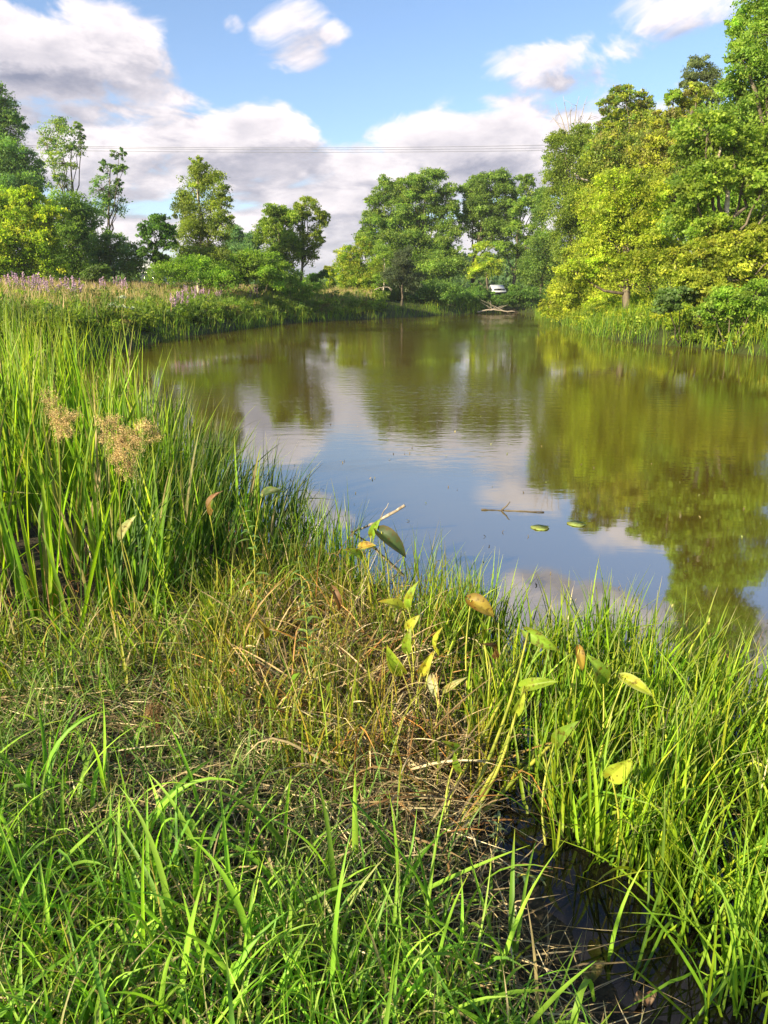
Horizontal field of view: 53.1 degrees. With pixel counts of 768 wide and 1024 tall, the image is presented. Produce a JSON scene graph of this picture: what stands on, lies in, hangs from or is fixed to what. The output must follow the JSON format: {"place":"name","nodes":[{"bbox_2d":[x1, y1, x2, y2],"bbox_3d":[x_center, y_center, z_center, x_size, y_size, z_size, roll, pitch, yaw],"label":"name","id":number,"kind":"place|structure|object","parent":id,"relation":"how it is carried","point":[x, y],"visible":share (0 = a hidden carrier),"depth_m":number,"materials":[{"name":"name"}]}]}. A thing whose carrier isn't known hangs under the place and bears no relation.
{"place":"outdoors","nodes":[
{"label":"outdoors","id":0,"kind":"place"},
{"bbox_2d":[18,145,539,147],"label":"overhead wire","id":1,"kind":"object","parent":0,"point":[336,147],"visible":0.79,"depth_m":56.15,"materials":[{"name":"metal"}]},
{"bbox_2d":[57,150,552,152],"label":"overhead wire","id":2,"kind":"object","parent":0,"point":[322,152],"visible":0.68,"depth_m":56.58,"materials":[{"name":"metal"}]},
{"bbox_2d":[109,148,523,149],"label":"overhead wire","id":3,"kind":"object","parent":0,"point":[367,149],"visible":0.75,"depth_m":55.97,"materials":[{"name":"metal"}]},
{"bbox_2d":[0,0,762,276],"label":"sky","id":4,"kind":"structure","parent":0,"point":[276,76],"materials":[{"name":"blue"}]},
{"bbox_2d":[0,298,767,1023],"bbox_3d":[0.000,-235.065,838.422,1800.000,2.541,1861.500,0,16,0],"label":"ground","id":5,"kind":"structure","parent":0,"point":[604,994],"depth_m":2.32,"materials":[{"name":"soil"}]},
{"bbox_2d":[0,80,51,223],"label":"tall tree","id":6,"kind":"object","parent":5,"relation":"on","point":[17,170],"visible":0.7,"depth_m":58.14,"materials":[{"name":"green plant"}]},
{"bbox_2d":[0,184,71,279],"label":"bushy tree","id":7,"kind":"object","parent":5,"relation":"on","point":[36,246],"visible":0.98,"depth_m":42.80,"materials":[{"name":"green plant"}]},
{"bbox_2d":[36,114,87,246],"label":"airy tree","id":8,"kind":"object","parent":5,"relation":"on","point":[62,128],"visible":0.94,"depth_m":52.79,"materials":[{"name":"green plant"}]},
{"bbox_2d":[38,386,92,632],"bbox_3d":[-1.339,0.054,3.285,0.156,1.196,0.276,-11,19,-33],"label":"woolgrass plant","id":9,"kind":"object","parent":5,"relation":"on","point":[58,434],"visible":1,"depth_m":3.11,"materials":[{"name":"plant"}]},
{"bbox_2d":[42,187,106,282],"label":"rounded tree","id":10,"kind":"object","parent":5,"relation":"on","point":[74,233],"visible":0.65,"depth_m":48.20,"materials":[{"name":"green plant"}]},
{"bbox_2d":[79,263,112,285],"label":"rounded shrub","id":11,"kind":"object","parent":5,"relation":"on","point":[90,273],"visible":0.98,"depth_m":40.17,"materials":[{"name":"green plant"}]},
{"bbox_2d":[85,147,132,282],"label":"airy tree","id":12,"kind":"object","parent":5,"relation":"on","point":[107,197],"visible":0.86,"depth_m":51.84,"materials":[{"name":"green plant"}]},
{"bbox_2d":[82,226,152,284],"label":"spreading shrub","id":13,"kind":"object","parent":5,"relation":"on","point":[104,251],"visible":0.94,"depth_m":47.32,"materials":[{"name":"green plant"}]},
{"bbox_2d":[117,515,136,623],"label":"arrowhead plant","id":14,"kind":"object","parent":5,"relation":"on","point":[125,525],"visible":0.7,"depth_m":3.27,"materials":[{"name":"yellow plant"}]},
{"bbox_2d":[93,412,166,645],"bbox_3d":[-1.017,0.151,3.140,0.302,1.145,0.236,14,21,41],"label":"woolgrass plant","id":15,"kind":"object","parent":5,"relation":"on","point":[125,442],"visible":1,"depth_m":2.98,"materials":[{"name":"plant"}]},
{"bbox_2d":[135,213,179,288],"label":"young tree","id":16,"kind":"object","parent":5,"relation":"on","point":[165,230],"visible":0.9,"depth_m":44.18,"materials":[{"name":"green plant"}]},
{"bbox_2d":[141,697,178,739],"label":"woolgrass plant","id":17,"kind":"object","parent":5,"relation":"on","point":[148,712],"visible":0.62,"depth_m":2.75,"materials":[{"name":"plant"}]},
{"bbox_2d":[141,252,242,294],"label":"rounded shrub","id":18,"kind":"object","parent":5,"relation":"on","point":[215,274],"visible":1,"depth_m":43.87,"materials":[{"name":"green plant"}]},
{"bbox_2d":[0,276,390,350],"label":"meadow grass","id":19,"kind":"structure","parent":5,"relation":"on","point":[15,299],"depth_m":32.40,"materials":[{"name":"plant"}]},
{"bbox_2d":[169,154,235,292],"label":"oval tree","id":20,"kind":"object","parent":5,"relation":"on","point":[199,224],"visible":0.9,"depth_m":46.38,"materials":[{"name":"green plant"}]},
{"bbox_2d":[206,491,221,604],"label":"arrowhead plant","id":21,"kind":"object","parent":5,"relation":"on","point":[208,503],"visible":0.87,"depth_m":3.44,"materials":[{"name":"brown plant"}]},
{"bbox_2d":[222,224,262,284],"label":"distant tree","id":22,"kind":"object","parent":5,"relation":"on","point":[240,240],"visible":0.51,"depth_m":79.72,"materials":[{"name":"green plant"}]},
{"bbox_2d":[208,247,293,296],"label":"vine covered shrub","id":23,"kind":"object","parent":5,"relation":"on","point":[262,266],"visible":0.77,"depth_m":46.97,"materials":[{"name":"green plant"}]},
{"bbox_2d":[236,510,270,620],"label":"leafy sprig","id":24,"kind":"object","parent":5,"relation":"on","point":[253,546],"visible":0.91,"depth_m":3.49,"materials":[{"name":"green plant"}]},
{"bbox_2d":[0,588,516,987],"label":"sparse grass","id":25,"kind":"structure","parent":5,"relation":"on","point":[193,750],"depth_m":2.52,"materials":[{"name":"plant"}]},
{"bbox_2d":[257,618,273,665],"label":"arrowhead plant","id":26,"kind":"object","parent":5,"relation":"on","point":[266,631],"visible":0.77,"depth_m":3.01,"materials":[{"name":"green plant"}]},
{"bbox_2d":[253,486,283,592],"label":"arrowhead plant","id":27,"kind":"object","parent":5,"relation":"on","point":[269,490],"visible":0.78,"depth_m":3.69,"materials":[{"name":"green plant"}]},
{"bbox_2d":[251,200,308,273],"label":"ivy covered tree","id":28,"kind":"object","parent":5,"relation":"on","point":[273,226],"visible":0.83,"depth_m":52.37,"materials":[{"name":"green plant"}]},
{"bbox_2d":[253,267,329,299],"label":"rounded shrub","id":29,"kind":"object","parent":5,"relation":"on","point":[301,286],"visible":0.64,"depth_m":49.51,"materials":[{"name":"green plant"}]},
{"bbox_2d":[291,555,320,700],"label":"leafy sprig","id":30,"kind":"object","parent":5,"relation":"on","point":[307,623],"visible":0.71,"depth_m":3.03,"materials":[{"name":"green plant"}]},
{"bbox_2d":[293,195,330,293],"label":"yellow green tree","id":31,"kind":"object","parent":5,"relation":"on","point":[314,244],"visible":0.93,"depth_m":53.20,"materials":[{"name":"green plant"}]},
{"bbox_2d":[302,269,329,291],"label":"rounded shrub","id":32,"kind":"object","parent":5,"relation":"on","point":[314,277],"visible":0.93,"depth_m":57.11,"materials":[{"name":"green plant"}]},
{"bbox_2d":[121,499,534,802],"bbox_3d":[-0.208,0.440,3.621,1.814,0.570,3.023,0,16,0],"label":"yellowing sedge","id":33,"kind":"object","parent":5,"relation":"on","point":[336,678],"visible":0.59,"depth_m":3.08,"materials":[{"name":"green plant"}]},
{"bbox_2d":[324,265,336,288],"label":"young tree","id":34,"kind":"object","parent":5,"relation":"on","point":[331,281],"visible":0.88,"depth_m":68.64,"materials":[{"name":"green plant"}]},
{"bbox_2d":[0,689,668,1023],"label":"soft grass","id":35,"kind":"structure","parent":5,"relation":"on","point":[133,917],"depth_m":1.79,"materials":[{"name":"plant"}]},
{"bbox_2d":[329,584,341,653],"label":"arrowhead plant","id":36,"kind":"object","parent":5,"relation":"on","point":[336,595],"visible":0.81,"depth_m":3.06,"materials":[{"name":"brown plant"}]},
{"bbox_2d":[8,244,670,294],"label":"distant woods","id":37,"kind":"object","parent":5,"relation":"on","point":[505,280],"visible":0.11,"depth_m":122.69,"materials":[{"name":"green plant"}]},
{"bbox_2d":[0,519,684,1023],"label":"dead straw","id":38,"kind":"object","parent":5,"relation":"on","point":[408,745],"visible":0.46,"depth_m":2.50,"materials":[{"name":"plant"}]},
{"bbox_2d":[0,302,694,724],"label":"tall reeds","id":39,"kind":"object","parent":5,"relation":"on","point":[170,488],"visible":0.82,"depth_m":4.31,"materials":[{"name":"green plant"}]},
{"bbox_2d":[343,548,371,614],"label":"arrowhead plant","id":40,"kind":"object","parent":5,"relation":"on","point":[356,552],"visible":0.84,"depth_m":3.40,"materials":[{"name":"green plant"}]},
{"bbox_2d":[331,236,385,292],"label":"olive bush","id":41,"kind":"object","parent":5,"relation":"on","point":[355,274],"visible":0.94,"depth_m":67.77,"materials":[{"name":"green plant"}]},
{"bbox_2d":[357,541,375,605],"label":"arrowhead plant","id":42,"kind":"object","parent":5,"relation":"on","point":[364,544],"visible":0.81,"depth_m":3.48,"materials":[{"name":"yellow plant"}]},
{"bbox_2d":[368,519,380,611],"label":"arrowhead plant","id":43,"kind":"object","parent":5,"relation":"on","point":[371,531],"visible":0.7,"depth_m":3.50,"materials":[{"name":"green plant"}]},
{"bbox_2d":[0,294,767,370],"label":"shore grass","id":44,"kind":"structure","parent":5,"relation":"on","point":[609,322],"depth_m":30.67,"materials":[{"name":"plant"}]},
{"bbox_2d":[0,498,767,825],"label":"withered stalks","id":45,"kind":"object","parent":5,"relation":"on","point":[336,608],"visible":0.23,"depth_m":3.82,"materials":[{"name":"plant"}]},
{"bbox_2d":[369,242,399,291],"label":"white stemmed birch","id":46,"kind":"object","parent":5,"relation":"on","point":[386,253],"visible":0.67,"depth_m":66.67,"materials":[{"name":"green plant"}]},
{"bbox_2d":[374,525,405,612],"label":"arrowhead plant","id":47,"kind":"object","parent":5,"relation":"on","point":[389,536],"visible":0.81,"depth_m":3.47,"materials":[{"name":"green plant"}]},
{"bbox_2d":[378,598,410,686],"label":"arrowhead plant","id":48,"kind":"object","parent":5,"relation":"on","point":[396,603],"visible":0.7,"depth_m":3.17,"materials":[{"name":"green plant"}]},
{"bbox_2d":[386,645,413,732],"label":"arrowhead plant","id":49,"kind":"object","parent":5,"relation":"on","point":[392,659],"visible":0.65,"depth_m":2.84,"materials":[{"name":"green plant"}]},
{"bbox_2d":[378,244,426,305],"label":"grey green willow","id":50,"kind":"object","parent":5,"relation":"on","point":[405,275],"visible":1,"depth_m":64.83,"materials":[{"name":"green plant"}]},
{"bbox_2d":[401,626,412,695],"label":"arrowhead plant","id":51,"kind":"object","parent":5,"relation":"on","point":[406,644],"visible":0.75,"depth_m":2.92,"materials":[{"name":"green plant"}]},
{"bbox_2d":[351,167,467,283],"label":"broad tree","id":52,"kind":"object","parent":5,"relation":"on","point":[435,256],"visible":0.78,"depth_m":76.06,"materials":[{"name":"green plant"}]},
{"bbox_2d":[404,581,418,659],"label":"arrowhead plant","id":53,"kind":"object","parent":5,"relation":"on","point":[408,597],"visible":0.7,"depth_m":3.16,"materials":[{"name":"green plant"}]},
{"bbox_2d":[404,614,420,693],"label":"arrowhead plant","id":54,"kind":"object","parent":5,"relation":"on","point":[410,622],"visible":0.73,"depth_m":3.00,"materials":[{"name":"yellow plant"}]},
{"bbox_2d":[415,651,432,733],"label":"arrowhead plant","id":55,"kind":"object","parent":5,"relation":"on","point":[425,665],"visible":0.69,"depth_m":2.80,"materials":[{"name":"yellow plant"}]},
{"bbox_2d":[380,278,478,307],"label":"dark undergrowth","id":56,"kind":"object","parent":5,"relation":"on","point":[441,290],"visible":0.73,"depth_m":71.27,"materials":[{"name":"green plant"}]},
{"bbox_2d":[424,627,442,727],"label":"arrowhead plant","id":57,"kind":"object","parent":5,"relation":"on","point":[435,638],"visible":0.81,"depth_m":2.92,"materials":[{"name":"yellow plant"}]},
{"bbox_2d":[427,673,440,771],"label":"arrowhead plant","id":58,"kind":"object","parent":5,"relation":"on","point":[431,680],"visible":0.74,"depth_m":2.72,"materials":[{"name":"beige plant"}]},
{"bbox_2d":[442,741,460,838],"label":"arrowhead plant","id":59,"kind":"object","parent":5,"relation":"on","point":[453,746],"visible":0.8,"depth_m":2.37,"materials":[{"name":"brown plant"}]},
{"bbox_2d":[447,752,462,839],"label":"arrowhead plant","id":60,"kind":"object","parent":5,"relation":"on","point":[457,767],"visible":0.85,"depth_m":2.34,"materials":[{"name":"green plant"}]},
{"bbox_2d":[443,693,507,812],"bbox_3d":[0.315,0.816,2.619,0.017,0.218,0.482,10,19,31],"label":"leaning stalk","id":61,"kind":"object","parent":5,"relation":"on","point":[467,763],"visible":0.55,"depth_m":2.64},
{"bbox_2d":[465,593,493,718],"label":"arrowhead plant","id":62,"kind":"object","parent":5,"relation":"on","point":[479,603],"visible":0.8,"depth_m":2.98,"materials":[{"name":"brown plant"}]},
{"bbox_2d":[477,614,488,682],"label":"arrowhead plant","id":63,"kind":"object","parent":5,"relation":"on","point":[484,632],"visible":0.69,"depth_m":2.92,"materials":[{"name":"green plant"}]},
{"bbox_2d":[463,239,505,305],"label":"slender tree","id":64,"kind":"object","parent":5,"relation":"on","point":[487,265],"visible":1,"depth_m":75.88,"materials":[{"name":"green plant"}]},
{"bbox_2d":[455,167,524,286],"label":"tall round tree","id":65,"kind":"object","parent":5,"relation":"on","point":[478,195],"visible":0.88,"depth_m":77.70,"materials":[{"name":"green plant"}]},
{"bbox_2d":[483,643,499,742],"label":"arrowhead plant","id":66,"kind":"object","parent":5,"relation":"on","point":[496,652],"visible":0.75,"depth_m":2.88,"materials":[{"name":"green plant"}]},
{"bbox_2d":[459,690,524,837],"bbox_3d":[0.326,0.796,2.394,0.041,0.386,0.381,12,20,36],"label":"arrowhead plant","id":67,"kind":"object","parent":5,"relation":"on","point":[518,708],"visible":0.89,"depth_m":2.46,"materials":[{"name":"green plant"}]},
{"bbox_2d":[489,285,505,294],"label":"white building","id":68,"kind":"structure","parent":5,"relation":"on","point":[499,289],"depth_m":108.56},
{"bbox_2d":[456,677,558,832],"bbox_3d":[0.349,0.781,2.499,0.554,0.360,0.133,-15,22,-43],"label":"arrowhead plant","id":69,"kind":"object","parent":5,"relation":"on","point":[531,684],"visible":0.73,"depth_m":2.60,"materials":[{"name":"green plant"}]},
{"bbox_2d":[457,627,559,825],"bbox_3d":[0.364,0.709,2.577,0.132,0.456,0.730,12,19,35],"label":"arrowhead plant","id":70,"kind":"object","parent":5,"relation":"on","point":[535,637],"visible":0.9,"depth_m":2.69,"materials":[{"name":"green plant"}]},
{"bbox_2d":[464,281,566,312],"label":"dark undergrowth","id":71,"kind":"object","parent":5,"relation":"on","point":[516,294],"visible":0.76,"depth_m":74.47,"materials":[{"name":"green plant"}]},
{"bbox_2d":[490,173,547,284],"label":"forked tree","id":72,"kind":"object","parent":5,"relation":"on","point":[516,227],"visible":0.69,"depth_m":76.59,"materials":[{"name":"green plant"}]},
{"bbox_2d":[500,731,553,789],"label":"leaning stalk","id":73,"kind":"object","parent":5,"relation":"on","point":[508,778],"visible":0.27,"depth_m":2.68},
{"bbox_2d":[515,866,545,885],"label":"leafy sprig","id":74,"kind":"object","parent":5,"relation":"on","point":[533,877],"visible":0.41,"depth_m":2.17,"materials":[{"name":"green plant"}]},
{"bbox_2d":[483,721,579,810],"bbox_3d":[0.475,0.867,2.554,0.472,0.236,0.018,-10,18,-31],"label":"leaning stalk","id":75,"kind":"object","parent":5,"relation":"on","point":[508,785],"visible":0.57,"depth_m":2.52,"materials":[{"name":"plant"}]},
{"bbox_2d":[512,185,561,307],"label":"leaning tree","id":76,"kind":"object","parent":5,"relation":"on","point":[538,261],"visible":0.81,"depth_m":73.41,"materials":[{"name":"green plant"}]},
{"bbox_2d":[536,122,604,298],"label":"shore tree","id":77,"kind":"object","parent":5,"relation":"on","point":[559,174],"visible":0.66,"depth_m":47.79,"materials":[{"name":"green plant"}]},
{"bbox_2d":[552,96,595,276],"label":"bare dead tree","id":78,"kind":"object","parent":5,"relation":"on","point":[578,120],"visible":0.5,"depth_m":49.81,"materials":[{"name":"grey wood"}]},
{"bbox_2d":[567,644,584,752],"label":"arrowhead plant","id":79,"kind":"object","parent":5,"relation":"on","point":[580,655],"visible":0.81,"depth_m":2.69,"materials":[{"name":"brown plant"}]},
{"bbox_2d":[399,565,767,1023],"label":"green rushes","id":80,"kind":"object","parent":5,"relation":"on","point":[684,765],"visible":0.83,"depth_m":2.45,"materials":[{"name":"green plant"}]},
{"bbox_2d":[536,276,633,321],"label":"drooping shrub","id":81,"kind":"object","parent":5,"relation":"on","point":[570,302],"visible":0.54,"depth_m":43.57,"materials":[{"name":"green plant"}]},
{"bbox_2d":[430,286,765,337],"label":"bank grass","id":82,"kind":"structure","parent":5,"relation":"on","point":[673,317],"depth_m":30.23,"materials":[{"name":"plant"}]},
{"bbox_2d":[586,654,610,766],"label":"arrowhead plant","id":83,"kind":"object","parent":5,"relation":"on","point":[602,675],"visible":0.7,"depth_m":2.65,"materials":[{"name":"green plant"}]},
{"bbox_2d":[603,758,631,858],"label":"arrowhead plant","id":84,"kind":"object","parent":5,"relation":"on","point":[614,772],"visible":0.85,"depth_m":2.15,"materials":[{"name":"yellow plant"}]},
{"bbox_2d":[547,164,688,311],"bbox_3d":[10.792,-11.868,34.246,6.802,6.602,3.667,0,16,0],"label":"overhanging tree","id":85,"kind":"object","parent":5,"relation":"on","point":[615,234],"visible":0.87,"depth_m":33.50,"materials":[{"name":"green plant"}]},
{"bbox_2d":[578,83,663,294],"bbox_3d":[13.085,-16.558,40.979,5.803,11.255,4.523,0,16,0],"label":"shaggy tree","id":86,"kind":"object","parent":5,"relation":"on","point":[616,138],"visible":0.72,"depth_m":39.56,"materials":[{"name":"green plant"}]},
{"bbox_2d":[591,290,663,314],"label":"leafy shrub","id":87,"kind":"object","parent":5,"relation":"on","point":[640,298],"visible":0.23,"depth_m":35.53,"materials":[{"name":"green plant"}]},
{"bbox_2d":[555,98,711,292],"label":"back row tree","id":88,"kind":"object","parent":5,"relation":"on","point":[583,195],"visible":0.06,"depth_m":47.60,"materials":[{"name":"green plant"}]},
{"bbox_2d":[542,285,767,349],"bbox_3d":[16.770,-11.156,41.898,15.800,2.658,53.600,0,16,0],"label":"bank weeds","id":89,"kind":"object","parent":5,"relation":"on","point":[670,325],"visible":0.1,"depth_m":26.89,"materials":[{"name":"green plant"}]},
{"bbox_2d":[623,81,712,285],"bbox_3d":[12.777,-14.286,35.228,3.967,9.744,3.098,-9,18,-30],"label":"hazel tree","id":90,"kind":"object","parent":5,"relation":"on","point":[655,153],"visible":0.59,"depth_m":34.24,"materials":[{"name":"green plant"}]},
{"bbox_2d":[651,284,705,346],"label":"leafy shrub","id":91,"kind":"object","parent":5,"relation":"on","point":[670,299],"visible":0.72,"depth_m":24.31,"materials":[{"name":"green plant"}]},
{"bbox_2d":[678,53,726,237],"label":"pale topped tree","id":92,"kind":"object","parent":5,"relation":"on","point":[710,74],"visible":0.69,"depth_m":49.08,"materials":[{"name":"green plant"}]},
{"bbox_2d":[651,99,765,278],"bbox_3d":[14.529,-12.266,30.746,7.298,8.010,5.011,0,16,0],"label":"back row tree","id":93,"kind":"object","parent":5,"relation":"on","point":[738,219],"visible":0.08,"depth_m":30.47,"materials":[{"name":"green plant"}]},
{"bbox_2d":[653,223,767,335],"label":"spreading thicket","id":94,"kind":"object","parent":5,"relation":"on","point":[726,256],"visible":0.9,"depth_m":24.40,"materials":[{"name":"green plant"}]},
{"bbox_2d":[664,107,767,324],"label":"leaved tree","id":95,"kind":"object","parent":5,"relation":"on","point":[712,174],"visible":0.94,"depth_m":24.18,"materials":[{"name":"green plant"}]},
{"bbox_2d":[685,276,767,344],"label":"leafy shrub","id":96,"kind":"object","parent":5,"relation":"on","point":[741,302],"visible":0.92,"depth_m":23.05,"materials":[{"name":"green plant"}]},
{"bbox_2d":[709,0,767,288],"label":"giant tree","id":97,"kind":"object","parent":5,"relation":"on","point":[748,47],"visible":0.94,"depth_m":25.62,"materials":[{"name":"green plant"}]},
{"bbox_2d":[16,312,767,1023],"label":"water","id":98,"kind":"structure","parent":0,"point":[654,456],"depth_m":7.43,"materials":[{"name":"liquid"}]},
{"bbox_2d":[350,503,404,531],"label":"floating branch","id":99,"kind":"object","parent":98,"relation":"on","point":[390,513],"visible":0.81,"depth_m":5.21,"materials":[{"name":"brown wood"}]},
{"bbox_2d":[434,677,466,767],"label":"arrowhead plant","id":100,"kind":"object","parent":98,"relation":"in","point":[454,683],"visible":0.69,"depth_m":2.71,"materials":[{"name":"yellow plant"}]},
{"bbox_2d":[478,810,507,866],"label":"leafy sprig","id":101,"kind":"object","parent":98,"relation":"in","point":[498,824],"visible":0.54,"depth_m":2.22,"materials":[{"name":"green plant"}]},
{"bbox_2d":[541,721,578,844],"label":"arrowhead plant","id":102,"kind":"object","parent":98,"relation":"in","point":[563,732],"visible":0.86,"depth_m":2.37,"materials":[{"name":"green plant"}]},
{"bbox_2d":[581,960,605,981],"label":"fallen leaf","id":103,"kind":"object","parent":98,"relation":"on","point":[593,975],"visible":0.79,"depth_m":1.86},
{"bbox_2d":[596,672,651,776],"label":"arrowhead plant","id":104,"kind":"object","parent":98,"relation":"in","point":[633,681],"visible":0.74,"depth_m":2.57,"materials":[{"name":"yellow plant"}]},
{"bbox_2d":[633,990,655,1006],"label":"fallen leaf","id":105,"kind":"object","parent":98,"relation":"on","point":[648,1001],"visible":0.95,"depth_m":1.80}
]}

